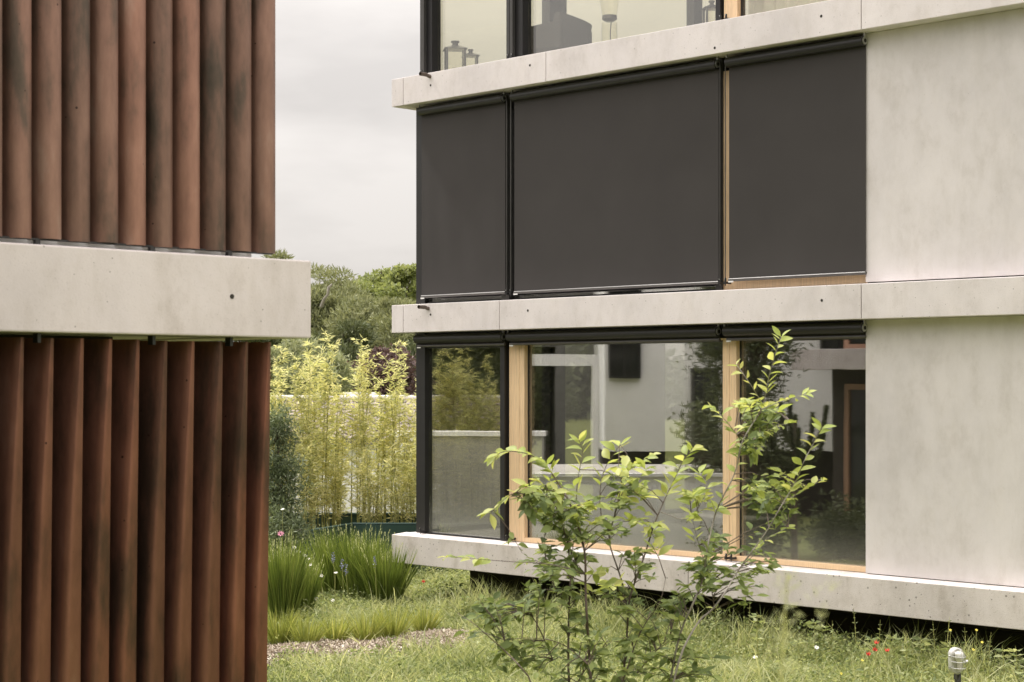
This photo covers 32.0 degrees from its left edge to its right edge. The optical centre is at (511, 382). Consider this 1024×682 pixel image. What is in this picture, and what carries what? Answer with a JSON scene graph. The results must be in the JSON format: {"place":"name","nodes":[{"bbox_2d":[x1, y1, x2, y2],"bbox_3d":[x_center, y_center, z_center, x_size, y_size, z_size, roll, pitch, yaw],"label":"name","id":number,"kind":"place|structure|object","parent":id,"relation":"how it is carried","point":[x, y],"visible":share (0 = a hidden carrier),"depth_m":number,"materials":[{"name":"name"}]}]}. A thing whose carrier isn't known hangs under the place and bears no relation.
{"place":"outdoors","nodes":[
{"label":"outdoors","id":0,"kind":"place"},
{"bbox_2d":[0,0,310,681],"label":"louvred house","id":1,"kind":"structure","parent":0,"point":[137,164],"depth_m":8.07,"materials":[{"name":"wood"}]},
{"bbox_2d":[270,392,499,512],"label":"wall","id":2,"kind":"structure","parent":0,"point":[348,504],"depth_m":36.07,"materials":[{"name":"concrete"}]},
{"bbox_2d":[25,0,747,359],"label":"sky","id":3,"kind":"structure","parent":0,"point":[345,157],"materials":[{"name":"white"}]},
{"bbox_2d":[531,12,591,53],"bbox_3d":[0.630,-4.379,23.442,0.807,0.759,0.940,0,0,28],"label":"armchair","id":4,"kind":"object","parent":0,"point":[561,30],"visible":0.59,"depth_m":23.05,"materials":[{"name":"grey fabric"}]},
{"bbox_2d":[272,414,1023,681],"bbox_3d":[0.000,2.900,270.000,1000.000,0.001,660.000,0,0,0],"label":"ground","id":5,"kind":"structure","parent":0,"point":[674,435],"depth_m":67.93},
{"bbox_2d":[223,339,293,351],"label":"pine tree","id":6,"kind":"object","parent":5,"relation":"on","point":[277,341],"visible":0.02,"depth_m":69.47,"materials":[{"name":"green plant"}]},
{"bbox_2d":[238,249,315,342],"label":"pine tree","id":7,"kind":"object","parent":5,"relation":"on","point":[281,255],"depth_m":76.30,"materials":[{"name":"green plant"}]},
{"bbox_2d":[270,346,306,394],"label":"bamboo","id":8,"kind":"object","parent":5,"relation":"on","point":[272,355],"visible":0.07,"depth_m":43.66,"materials":[{"name":"green plant"}]},
{"bbox_2d":[269,400,314,550],"bbox_3d":[-3.257,1.620,25.012,0.916,2.760,0.881,0,0,-21],"label":"buddleia shrub","id":9,"kind":"object","parent":5,"relation":"on","point":[282,469],"visible":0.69,"depth_m":24.91,"materials":[{"name":"green plant"}]},
{"bbox_2d":[268,528,321,618],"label":"ornamental grass","id":10,"kind":"object","parent":5,"relation":"on","point":[287,579],"depth_m":21.48,"materials":[{"name":"green plant"}]},
{"bbox_2d":[268,495,322,575],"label":"buddleia shrub","id":11,"kind":"object","parent":5,"relation":"on","point":[276,525],"visible":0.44,"depth_m":24.50,"materials":[{"name":"green plant"}]},
{"bbox_2d":[291,551,329,612],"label":"ornamental grass","id":12,"kind":"object","parent":5,"relation":"on","point":[313,587],"depth_m":22.27,"materials":[{"name":"green plant"}]},
{"bbox_2d":[270,335,365,394],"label":"silver shrub","id":13,"kind":"object","parent":5,"relation":"on","point":[341,366],"visible":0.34,"depth_m":43.70,"materials":[{"name":"green plant"}]},
{"bbox_2d":[320,575,322,602],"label":"flower","id":14,"kind":"object","parent":5,"relation":"on","point":[321,587],"visible":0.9,"depth_m":22.30,"materials":[{"name":"white plant"}]},
{"bbox_2d":[292,520,370,596],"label":"ornamental grass","id":15,"kind":"object","parent":5,"relation":"on","point":[329,578],"depth_m":23.87,"materials":[{"name":"green plant"}]},
{"bbox_2d":[331,552,335,604],"bbox_3d":[-2.259,2.524,22.600,0.063,0.752,0.055,0,0,0],"label":"flower spike","id":16,"kind":"object","parent":5,"relation":"on","point":[333,555],"visible":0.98,"depth_m":22.60,"materials":[{"name":"purple plant"}]},
{"bbox_2d":[294,264,378,350],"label":"pine tree","id":17,"kind":"object","parent":5,"relation":"on","point":[324,298],"visible":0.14,"depth_m":71.00,"materials":[{"name":"green plant"}]},
{"bbox_2d":[297,318,381,390],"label":"pine tree","id":18,"kind":"object","parent":5,"relation":"on","point":[352,329],"visible":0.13,"depth_m":59.58,"materials":[{"name":"green plant"}]},
{"bbox_2d":[311,262,371,296],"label":"pine tree","id":19,"kind":"object","parent":5,"relation":"on","point":[350,286],"visible":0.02,"depth_m":77.76,"materials":[{"name":"green plant"}]},
{"bbox_2d":[320,523,391,601],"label":"ornamental grass","id":20,"kind":"object","parent":5,"relation":"on","point":[348,581],"depth_m":23.48,"materials":[{"name":"green plant"}]},
{"bbox_2d":[267,646,445,666],"bbox_3d":[-2.160,2.870,19.042,4.656,0.067,1.928,0,0,-29],"label":"mulch bed","id":21,"kind":"object","parent":5,"relation":"on","point":[354,655],"visible":0.12,"depth_m":18.69,"materials":[{"name":"soil"}]},
{"bbox_2d":[267,602,314,644],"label":"grass tuft","id":22,"kind":"object","parent":21,"relation":"on","point":[273,630],"visible":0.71,"depth_m":19.59,"materials":[{"name":"green plant"}]},
{"bbox_2d":[279,612,334,643],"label":"grass tuft","id":23,"kind":"object","parent":21,"relation":"on","point":[315,634],"visible":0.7,"depth_m":19.36,"materials":[{"name":"green plant"}]},
{"bbox_2d":[314,614,360,640],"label":"grass tuft","id":24,"kind":"object","parent":21,"relation":"on","point":[336,631],"visible":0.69,"depth_m":19.57,"materials":[{"name":"green plant"}]},
{"bbox_2d":[267,626,468,665],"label":"bark chips","id":25,"kind":"object","parent":21,"relation":"on","point":[272,649],"visible":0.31,"depth_m":19.25,"materials":[{"name":"beige wood"}]},
{"bbox_2d":[343,605,397,639],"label":"grass tuft","id":26,"kind":"object","parent":21,"relation":"on","point":[368,633],"visible":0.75,"depth_m":19.65,"materials":[{"name":"green plant"}]},
{"bbox_2d":[365,601,423,637],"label":"grass tuft","id":27,"kind":"object","parent":21,"relation":"on","point":[393,628],"visible":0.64,"depth_m":19.83,"materials":[{"name":"green plant"}]},
{"bbox_2d":[405,605,446,630],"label":"grass tuft","id":28,"kind":"object","parent":21,"relation":"on","point":[421,622],"visible":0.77,"depth_m":20.46,"materials":[{"name":"green plant"}]},
{"bbox_2d":[323,293,391,352],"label":"pine tree","id":29,"kind":"object","parent":5,"relation":"on","point":[347,313],"visible":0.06,"depth_m":65.37,"materials":[{"name":"green plant"}]},
{"bbox_2d":[348,278,378,303],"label":"oak tree","id":30,"kind":"object","parent":5,"relation":"on","point":[363,284],"visible":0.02,"depth_m":89.34,"materials":[{"name":"green plant"}]},
{"bbox_2d":[373,559,376,601],"bbox_3d":[-1.735,2.543,22.602,0.056,0.714,0.039,0,0,38],"label":"flower spike","id":31,"kind":"object","parent":5,"relation":"on","point":[375,577],"visible":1,"depth_m":22.60,"materials":[{"name":"plant"}]},
{"bbox_2d":[358,266,403,299],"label":"oak tree","id":32,"kind":"object","parent":5,"relation":"on","point":[376,275],"visible":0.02,"depth_m":91.57,"materials":[{"name":"green plant"}]},
{"bbox_2d":[340,531,422,604],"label":"ornamental grass","id":33,"kind":"object","parent":5,"relation":"on","point":[391,578],"depth_m":23.17,"materials":[{"name":"green plant"}]},
{"bbox_2d":[271,513,499,571],"bbox_3d":[-2.300,2.522,27.575,6.660,0.756,3.710,0,0,0],"label":"planter","id":34,"kind":"object","parent":5,"relation":"on","point":[392,527],"visible":0.1,"depth_m":27.27,"materials":[{"name":"metal"}]},
{"bbox_2d":[270,366,288,437],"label":"bamboo","id":35,"kind":"object","parent":34,"relation":"on","point":[276,369],"visible":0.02,"depth_m":28.46,"materials":[{"name":"green plant"}]},
{"bbox_2d":[269,344,297,528],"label":"bamboo","id":36,"kind":"object","parent":34,"relation":"in","point":[272,397],"visible":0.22,"depth_m":28.04,"materials":[{"name":"green plant"}]},
{"bbox_2d":[274,340,323,529],"bbox_3d":[-3.338,0.848,27.986,0.844,3.047,0.849,0,0,0],"label":"bamboo","id":37,"kind":"object","parent":34,"relation":"in","point":[303,424],"visible":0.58,"depth_m":27.90,"materials":[{"name":"green plant"}]},
{"bbox_2d":[293,432,328,528],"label":"bamboo","id":38,"kind":"object","parent":34,"relation":"in","point":[313,500],"visible":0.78,"depth_m":27.74,"materials":[{"name":"green plant"}]},
{"bbox_2d":[297,328,343,527],"bbox_3d":[-3.076,0.748,28.394,0.821,3.247,0.798,0,0,0],"label":"bamboo","id":39,"kind":"object","parent":34,"relation":"in","point":[319,422],"visible":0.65,"depth_m":28.32,"materials":[{"name":"green plant"}]},
{"bbox_2d":[314,442,351,525],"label":"bamboo","id":40,"kind":"object","parent":34,"relation":"in","point":[334,485],"visible":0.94,"depth_m":28.29,"materials":[{"name":"green plant"}]},
{"bbox_2d":[314,374,352,525],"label":"bamboo","id":41,"kind":"object","parent":34,"relation":"in","point":[337,446],"visible":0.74,"depth_m":28.60,"materials":[{"name":"green plant"}]},
{"bbox_2d":[337,333,380,522],"bbox_3d":[-2.395,0.793,28.403,0.715,3.156,0.888,0,0,-25],"label":"bamboo","id":42,"kind":"object","parent":34,"relation":"in","point":[361,432],"visible":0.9,"depth_m":28.32,"materials":[{"name":"green plant"}]},
{"bbox_2d":[347,446,389,522],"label":"bamboo","id":43,"kind":"object","parent":34,"relation":"on","point":[370,495],"visible":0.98,"depth_m":27.87,"materials":[{"name":"green plant"}]},
{"bbox_2d":[352,390,403,522],"bbox_3d":[-2.159,1.240,28.876,0.865,2.263,0.699,0,0,-21],"label":"bamboo","id":44,"kind":"object","parent":34,"relation":"in","point":[378,453],"visible":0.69,"depth_m":28.81,"materials":[{"name":"green plant"}]},
{"bbox_2d":[369,339,413,522],"bbox_3d":[-1.940,0.829,28.818,0.800,3.084,0.924,0,0,0],"label":"bamboo","id":45,"kind":"object","parent":34,"relation":"in","point":[396,410],"visible":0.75,"depth_m":28.73,"materials":[{"name":"green plant"}]},
{"bbox_2d":[380,436,415,522],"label":"bamboo","id":46,"kind":"object","parent":34,"relation":"in","point":[406,482],"visible":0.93,"depth_m":28.01,"materials":[{"name":"green plant"}]},
{"bbox_2d":[388,395,415,522],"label":"bamboo","id":47,"kind":"object","parent":34,"relation":"in","point":[406,446],"visible":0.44,"depth_m":28.63,"materials":[{"name":"green plant"}]},
{"bbox_2d":[401,429,445,521],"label":"bamboo","id":48,"kind":"object","parent":34,"relation":"in","point":[434,467],"visible":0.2,"depth_m":27.87,"materials":[{"name":"green plant"}]},
{"bbox_2d":[409,378,453,522],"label":"bamboo","id":49,"kind":"object","parent":34,"relation":"in","point":[437,442],"visible":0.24,"depth_m":28.06,"materials":[{"name":"green plant"}]},
{"bbox_2d":[432,351,462,522],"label":"bamboo","id":50,"kind":"object","parent":34,"relation":"in","point":[440,413],"visible":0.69,"depth_m":28.45,"materials":[{"name":"green plant"}]},
{"bbox_2d":[440,348,482,522],"bbox_3d":[-0.878,0.810,28.767,0.701,3.122,0.999,0,0,36],"label":"bamboo","id":51,"kind":"object","parent":34,"relation":"in","point":[461,363],"visible":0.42,"depth_m":28.64,"materials":[{"name":"green plant"}]},
{"bbox_2d":[445,413,490,522],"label":"bamboo","id":52,"kind":"object","parent":34,"relation":"in","point":[459,460],"visible":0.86,"depth_m":28.04,"materials":[{"name":"green plant"}]},
{"bbox_2d":[452,353,499,522],"bbox_3d":[-0.530,0.958,27.966,0.833,2.827,0.916,0,0,0],"label":"bamboo","id":53,"kind":"object","parent":34,"relation":"in","point":[474,408],"visible":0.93,"depth_m":27.86,"materials":[{"name":"green plant"}]},
{"bbox_2d":[463,426,499,522],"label":"bamboo","id":54,"kind":"object","parent":34,"relation":"in","point":[489,480],"visible":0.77,"depth_m":27.81,"materials":[{"name":"green plant"}]},
{"bbox_2d":[472,380,499,522],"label":"bamboo","id":55,"kind":"object","parent":34,"relation":"in","point":[496,442],"visible":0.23,"depth_m":28.68,"materials":[{"name":"green plant"}]},
{"bbox_2d":[487,417,533,509],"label":"bamboo","id":56,"kind":"object","parent":34,"relation":"in","point":[498,459],"visible":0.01,"depth_m":28.50,"materials":[{"name":"green plant"}]},
{"bbox_2d":[347,342,437,394],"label":"copper beech","id":57,"kind":"object","parent":5,"relation":"on","point":[410,388],"visible":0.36,"depth_m":46.55,"materials":[{"name":"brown plant"}]},
{"bbox_2d":[374,262,415,303],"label":"oak tree","id":58,"kind":"object","parent":5,"relation":"on","point":[401,276],"visible":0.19,"depth_m":85.44,"materials":[{"name":"green plant"}]},
{"bbox_2d":[356,296,456,371],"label":"pine tree","id":59,"kind":"object","parent":5,"relation":"on","point":[386,336],"visible":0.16,"depth_m":61.45,"materials":[{"name":"green plant"}]},
{"bbox_2d":[391,337,478,394],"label":"hedge tree","id":60,"kind":"object","parent":5,"relation":"on","point":[411,347],"visible":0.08,"depth_m":49.58,"materials":[{"name":"green plant"}]},
{"bbox_2d":[459,595,469,614],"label":"weed","id":61,"kind":"object","parent":5,"relation":"on","point":[460,596],"visible":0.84,"depth_m":21.62,"materials":[{"name":"green plant"}]},
{"bbox_2d":[436,348,494,374],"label":"pine tree","id":62,"kind":"object","parent":5,"relation":"on","point":[453,352],"visible":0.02,"depth_m":62.88,"materials":[{"name":"green plant"}]},
{"bbox_2d":[442,345,584,447],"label":"pine tree","id":63,"kind":"object","parent":5,"relation":"on","point":[536,387],"visible":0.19,"depth_m":59.48,"materials":[{"name":"green plant"}]},
{"bbox_2d":[459,344,683,419],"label":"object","id":64,"kind":"object","parent":5,"relation":"on","point":[579,358],"visible":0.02,"depth_m":141.98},
{"bbox_2d":[437,326,834,681],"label":"shrub","id":65,"kind":"object","parent":5,"relation":"on","point":[542,510],"visible":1,"depth_m":9.50,"materials":[{"name":"green plant"}]},
{"bbox_2d":[267,565,1023,681],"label":"meadow grass","id":66,"kind":"structure","parent":5,"relation":"on","point":[465,655],"depth_m":18.06,"materials":[{"name":"green plant"}]},
{"bbox_2d":[392,0,1023,662],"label":"concrete house","id":67,"kind":"structure","parent":5,"relation":"on","point":[834,188],"depth_m":19.94,"materials":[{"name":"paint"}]},
{"bbox_2d":[443,41,467,69],"bbox_3d":[-0.750,-4.252,23.597,0.305,0.500,0.305,0,0,-8],"label":"lantern","id":68,"kind":"object","parent":67,"relation":"on","point":[454,47],"visible":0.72,"depth_m":23.54,"materials":[{"name":"metal"}]},
{"bbox_2d":[461,49,479,66],"bbox_3d":[-0.549,-4.202,23.650,0.230,0.400,0.230,0,0,-8],"label":"lantern","id":69,"kind":"object","parent":67,"relation":"on","point":[470,54],"visible":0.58,"depth_m":23.61,"materials":[{"name":"metal"}]},
{"bbox_2d":[532,476,660,542],"bbox_3d":[0.993,1.625,23.099,0.840,0.740,1.800,0,0,-45],"label":"dining table","id":70,"kind":"object","parent":67,"relation":"on","point":[592,481],"visible":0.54,"depth_m":22.76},
{"bbox_2d":[600,4,618,39],"bbox_3d":[1.209,-4.452,22.165,0.300,0.900,0.300,0,0,0],"label":"floor lamp","id":71,"kind":"object","parent":67,"relation":"on","point":[610,18],"visible":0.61,"depth_m":22.11,"materials":[{"name":"metal"}]},
{"bbox_2d":[701,0,715,22],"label":"lantern","id":72,"kind":"object","parent":67,"relation":"on","point":[711,7],"visible":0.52,"depth_m":20.70,"materials":[{"name":"metal"}]},
{"bbox_2d":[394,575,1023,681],"bbox_3d":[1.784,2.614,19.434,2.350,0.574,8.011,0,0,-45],"label":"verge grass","id":73,"kind":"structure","parent":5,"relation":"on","point":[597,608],"depth_m":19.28,"materials":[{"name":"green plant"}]},
{"bbox_2d":[707,605,724,646],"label":"weed","id":74,"kind":"object","parent":5,"relation":"on","point":[719,622],"visible":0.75,"depth_m":19.06,"materials":[{"name":"green plant"}]},
{"bbox_2d":[746,603,750,643],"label":"weed","id":75,"kind":"object","parent":5,"relation":"on","point":[748,631],"visible":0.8,"depth_m":19.03,"materials":[{"name":"green plant"}]},
{"bbox_2d":[748,613,763,651],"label":"weed","id":76,"kind":"object","parent":5,"relation":"on","point":[755,625],"visible":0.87,"depth_m":18.64,"materials":[{"name":"green plant"}]},
{"bbox_2d":[750,635,764,659],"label":"weed","id":77,"kind":"object","parent":5,"relation":"on","point":[755,643],"visible":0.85,"depth_m":18.48,"materials":[{"name":"green plant"}]},
{"bbox_2d":[766,660,780,681],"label":"weed","id":78,"kind":"object","parent":5,"relation":"on","point":[769,668],"visible":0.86,"depth_m":17.07,"materials":[{"name":"green plant"}]},
{"bbox_2d":[764,566,841,681],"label":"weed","id":79,"kind":"object","parent":5,"relation":"on","point":[784,634],"depth_m":2.30,"materials":[{"name":"green plant"}]},
{"bbox_2d":[805,618,820,659],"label":"weed","id":80,"kind":"object","parent":5,"relation":"on","point":[809,623],"visible":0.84,"depth_m":18.29,"materials":[{"name":"green plant"}]},
{"bbox_2d":[813,622,829,658],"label":"weed","id":81,"kind":"object","parent":5,"relation":"on","point":[822,629],"visible":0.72,"depth_m":18.27,"materials":[{"name":"green plant"}]},
{"bbox_2d":[852,608,858,653],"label":"weed","id":82,"kind":"object","parent":5,"relation":"on","point":[855,631],"visible":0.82,"depth_m":18.19,"materials":[{"name":"green plant"}]},
{"bbox_2d":[856,667,870,681],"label":"weed","id":83,"kind":"object","parent":5,"relation":"on","point":[861,670],"visible":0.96,"depth_m":16.67,"materials":[{"name":"green plant"}]},
{"bbox_2d":[866,651,870,681],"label":"poppy","id":84,"kind":"object","parent":5,"relation":"on","point":[868,653],"visible":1,"depth_m":16.51,"materials":[{"name":"red plant"}]},
{"bbox_2d":[864,635,878,662],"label":"weed","id":85,"kind":"object","parent":5,"relation":"on","point":[869,638],"visible":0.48,"depth_m":17.96,"materials":[{"name":"green plant"}]},
{"bbox_2d":[874,640,878,681],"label":"poppy","id":86,"kind":"object","parent":5,"relation":"on","point":[876,643],"visible":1,"depth_m":16.50,"materials":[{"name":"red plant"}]},
{"bbox_2d":[884,633,902,663],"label":"weed","id":87,"kind":"object","parent":5,"relation":"on","point":[892,637],"visible":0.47,"depth_m":17.80,"materials":[{"name":"green plant"}]},
{"bbox_2d":[900,646,914,674],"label":"weed","id":88,"kind":"object","parent":5,"relation":"on","point":[908,654],"visible":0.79,"depth_m":17.36,"materials":[{"name":"green plant"}]},
{"bbox_2d":[911,636,931,670],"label":"weed","id":89,"kind":"object","parent":5,"relation":"on","point":[925,643],"visible":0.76,"depth_m":17.57,"materials":[{"name":"green plant"}]},
{"bbox_2d":[931,620,937,659],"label":"weed","id":90,"kind":"object","parent":5,"relation":"on","point":[934,641],"visible":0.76,"depth_m":17.53,"materials":[{"name":"green plant"}]},
{"bbox_2d":[938,640,956,671],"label":"weed","id":91,"kind":"object","parent":5,"relation":"on","point":[943,650],"visible":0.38,"depth_m":17.32,"materials":[{"name":"green plant"}]},
{"bbox_2d":[943,617,951,671],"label":"weed","id":92,"kind":"object","parent":5,"relation":"on","point":[947,638],"visible":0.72,"depth_m":17.43,"materials":[{"name":"green plant"}]},
{"bbox_2d":[948,647,967,681],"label":"garden lamp","id":93,"kind":"object","parent":5,"relation":"on","point":[956,661],"visible":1,"depth_m":15.57,"materials":[{"name":"glass"}]},
{"bbox_2d":[961,628,971,677],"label":"weed","id":94,"kind":"object","parent":5,"relation":"on","point":[966,651],"visible":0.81,"depth_m":17.02,"materials":[{"name":"green plant"}]},
{"bbox_2d":[986,636,991,676],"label":"weed","id":95,"kind":"object","parent":5,"relation":"on","point":[988,661],"visible":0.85,"depth_m":17.14,"materials":[{"name":"green plant"}]},
{"bbox_2d":[993,645,1012,680],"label":"weed","id":96,"kind":"object","parent":5,"relation":"on","point":[1003,660],"visible":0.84,"depth_m":16.79,"materials":[{"name":"green plant"}]},
{"bbox_2d":[1005,666,1023,677],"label":"weed","id":97,"kind":"object","parent":5,"relation":"on","point":[1008,675],"visible":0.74,"depth_m":16.65,"materials":[{"name":"green plant"}]},
{"bbox_2d":[1008,646,1023,681],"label":"weed","id":98,"kind":"object","parent":5,"relation":"on","point":[1016,655],"visible":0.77,"depth_m":16.97,"materials":[{"name":"green plant"}]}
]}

